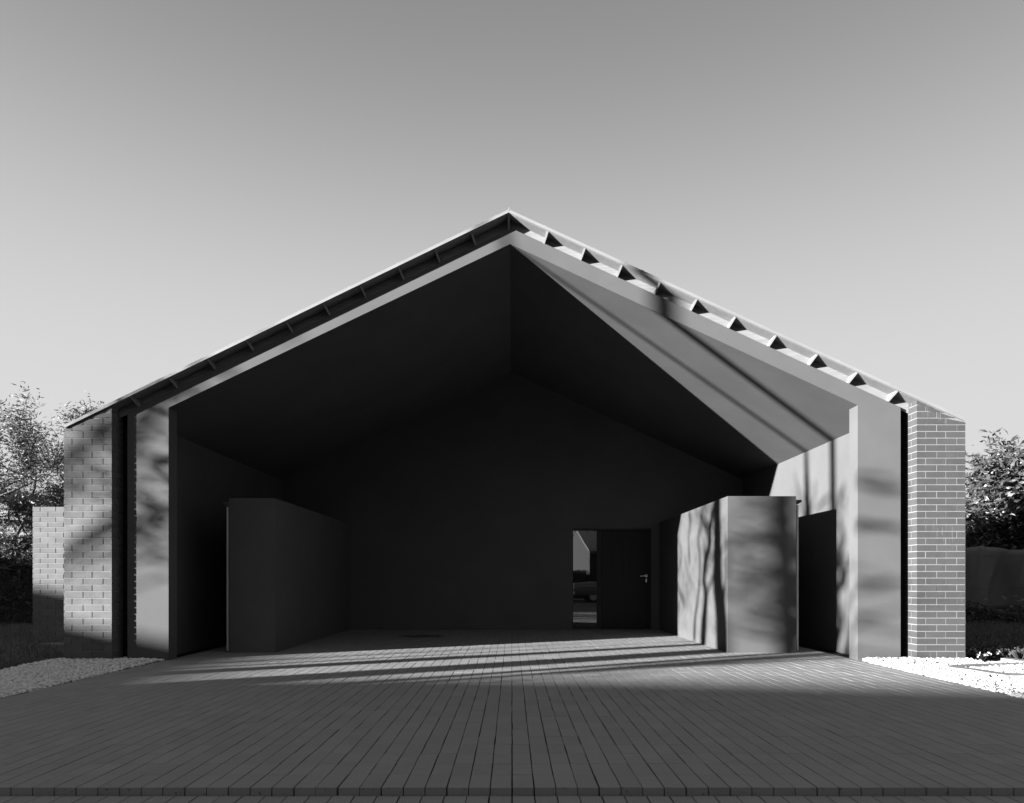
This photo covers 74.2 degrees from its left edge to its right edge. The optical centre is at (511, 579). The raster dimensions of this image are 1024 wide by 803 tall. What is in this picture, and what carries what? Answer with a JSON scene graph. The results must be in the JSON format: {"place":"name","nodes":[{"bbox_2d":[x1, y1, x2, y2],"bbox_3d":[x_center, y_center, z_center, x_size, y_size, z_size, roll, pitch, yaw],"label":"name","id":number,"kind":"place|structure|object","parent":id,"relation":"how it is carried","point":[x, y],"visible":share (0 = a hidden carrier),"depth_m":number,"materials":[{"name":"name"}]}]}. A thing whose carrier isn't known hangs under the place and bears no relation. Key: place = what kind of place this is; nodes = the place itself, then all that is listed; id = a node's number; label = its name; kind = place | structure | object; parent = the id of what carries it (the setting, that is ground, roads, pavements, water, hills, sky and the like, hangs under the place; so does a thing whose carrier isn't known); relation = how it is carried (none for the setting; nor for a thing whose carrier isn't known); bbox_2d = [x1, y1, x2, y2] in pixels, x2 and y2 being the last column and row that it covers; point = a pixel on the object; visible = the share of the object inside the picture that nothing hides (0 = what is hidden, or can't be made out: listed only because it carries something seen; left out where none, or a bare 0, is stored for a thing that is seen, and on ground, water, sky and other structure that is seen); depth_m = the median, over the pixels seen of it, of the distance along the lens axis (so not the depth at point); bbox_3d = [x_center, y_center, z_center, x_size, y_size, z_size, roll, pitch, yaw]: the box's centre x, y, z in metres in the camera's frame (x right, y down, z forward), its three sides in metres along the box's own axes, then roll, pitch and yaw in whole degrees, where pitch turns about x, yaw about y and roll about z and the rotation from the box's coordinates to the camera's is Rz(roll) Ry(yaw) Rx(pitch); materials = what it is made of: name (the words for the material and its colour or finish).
{"place":"outdoors","nodes":[
{"label":"outdoors","id":0,"kind":"place"},
{"bbox_2d":[0,620,64,669],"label":"lawn","id":1,"kind":"structure","parent":0,"point":[29,653],"depth_m":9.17,"materials":[{"name":"plant"}]},
{"bbox_2d":[0,520,32,536],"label":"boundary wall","id":2,"kind":"structure","parent":1,"relation":"on","point":[9,532],"depth_m":17.60,"materials":[{"name":"white"}]},
{"bbox_2d":[0,533,33,625],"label":"hedge","id":3,"kind":"object","parent":1,"relation":"on","point":[25,544],"visible":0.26,"depth_m":14.92,"materials":[{"name":"plant"}]},
{"bbox_2d":[0,381,64,616],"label":"olive tree","id":4,"kind":"object","parent":1,"relation":"on","point":[23,442],"visible":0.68,"depth_m":14.40,"materials":[{"name":"grey plant"}]},
{"bbox_2d":[33,507,64,643],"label":"garden wall","id":5,"kind":"structure","parent":1,"relation":"on","point":[48,574],"depth_m":10.70,"materials":[{"name":"brick"}]},
{"bbox_2d":[37,642,64,646],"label":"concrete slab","id":6,"kind":"structure","parent":1,"relation":"on","point":[62,644],"depth_m":10.19,"materials":[{"name":"grey concrete"}]},
{"bbox_2d":[0,390,105,530],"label":"olive tree","id":7,"kind":"object","parent":1,"relation":"on","point":[58,490],"visible":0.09,"depth_m":15.62,"materials":[{"name":"grey plant"}]},
{"bbox_2d":[0,655,185,698],"bbox_3d":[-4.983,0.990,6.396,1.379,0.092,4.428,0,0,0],"label":"gravel","id":8,"kind":"structure","parent":0,"point":[27,677],"depth_m":7.26,"materials":[{"name":"grey gravel"}]},
{"bbox_2d":[396,630,604,787],"bbox_3d":[0.000,1.014,8.625,8.602,0.001,10.650,0,0,0],"label":"paving bed","id":9,"kind":"object","parent":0,"point":[511,734],"depth_m":4.20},
{"bbox_2d":[0,629,1023,796],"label":"paving","id":10,"kind":"structure","parent":0,"point":[354,713],"depth_m":4.68,"materials":[{"name":"ceramic"}]},
{"bbox_2d":[0,796,1023,802],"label":"pavement","id":11,"kind":"structure","parent":0,"point":[507,799],"depth_m":3.19,"materials":[{"name":"ceramic"}]},
{"bbox_2d":[0,0,1023,528],"label":"sky","id":12,"kind":"structure","parent":0,"point":[181,180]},
{"bbox_2d":[178,644,1014,799],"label":"soil","id":13,"kind":"structure","parent":0,"point":[800,645],"depth_m":9.60,"materials":[{"name":"black soil"}]},
{"bbox_2d":[0,488,64,519],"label":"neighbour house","id":14,"kind":"structure","parent":13,"relation":"on","point":[12,494],"depth_m":25.41,"materials":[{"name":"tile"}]},
{"bbox_2d":[64,207,965,662],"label":"house","id":15,"kind":"structure","parent":13,"relation":"on","point":[508,419],"depth_m":9.88,"materials":[{"name":"paint"}]},
{"bbox_2d":[573,529,650,629],"bbox_3d":[2.009,-0.014,13.648,1.582,2.029,0.124,0,0,0],"label":"entrance door","id":16,"kind":"structure","parent":15,"relation":"in","point":[612,567],"depth_m":13.65,"materials":[{"name":"paint"}]},
{"bbox_2d":[965,642,1023,659],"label":"bed plants","id":17,"kind":"object","parent":13,"relation":"on","point":[970,652],"visible":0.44,"depth_m":8.78,"materials":[{"name":"black plant"}]},
{"bbox_2d":[862,656,1023,698],"bbox_3d":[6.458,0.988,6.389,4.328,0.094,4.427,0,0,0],"label":"gravel","id":18,"kind":"structure","parent":0,"point":[1006,685],"depth_m":7.26,"materials":[{"name":"white gravel"}]},
{"bbox_2d":[942,662,1023,676],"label":"concrete edging","id":19,"kind":"object","parent":18,"relation":"on","point":[966,667],"visible":0.48,"depth_m":7.46,"materials":[{"name":"white concrete"}]},
{"bbox_2d":[974,649,999,660],"bbox_3d":[5.798,0.948,8.432,0.522,0.164,0.226,0,0,0],"label":"flower clump","id":20,"kind":"object","parent":18,"relation":"on","point":[984,656],"visible":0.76,"depth_m":8.41,"materials":[{"name":"white plant"}]},
{"bbox_2d":[1001,658,1023,661],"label":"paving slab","id":21,"kind":"structure","parent":18,"relation":"on","point":[1008,659],"depth_m":8.29,"materials":[{"name":"concrete"}]},
{"bbox_2d":[1009,649,1023,658],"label":"grass tuft","id":22,"kind":"object","parent":18,"relation":"on","point":[1016,654],"visible":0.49,"depth_m":8.31,"materials":[{"name":"grey plant"}]},
{"bbox_2d":[965,609,1023,646],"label":"lawn","id":23,"kind":"structure","parent":0,"point":[991,631],"depth_m":12.98,"materials":[{"name":"plant"}]},
{"bbox_2d":[965,428,1023,549],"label":"magnolia tree","id":24,"kind":"object","parent":23,"relation":"on","point":[994,514],"visible":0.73,"depth_m":20.33,"materials":[{"name":"grey plant"}]},
{"bbox_2d":[965,546,1023,608],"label":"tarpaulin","id":25,"kind":"object","parent":23,"relation":"on","point":[1006,573],"visible":0.17,"depth_m":17.11,"materials":[{"name":"grey fabric"}]},
{"bbox_2d":[965,599,1023,623],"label":"ground cover","id":26,"kind":"object","parent":23,"relation":"on","point":[975,608],"visible":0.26,"depth_m":15.56,"materials":[{"name":"black plant"}]},
{"bbox_2d":[965,595,1023,618],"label":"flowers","id":27,"kind":"object","parent":26,"relation":"on","point":[1004,598],"visible":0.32,"depth_m":15.54,"materials":[{"name":"black plant"}]},
{"bbox_2d":[965,554,1023,608],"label":"chain link fence","id":28,"kind":"object","parent":23,"relation":"on","point":[984,581],"visible":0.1,"depth_m":16.60,"materials":[{"name":"metal"}]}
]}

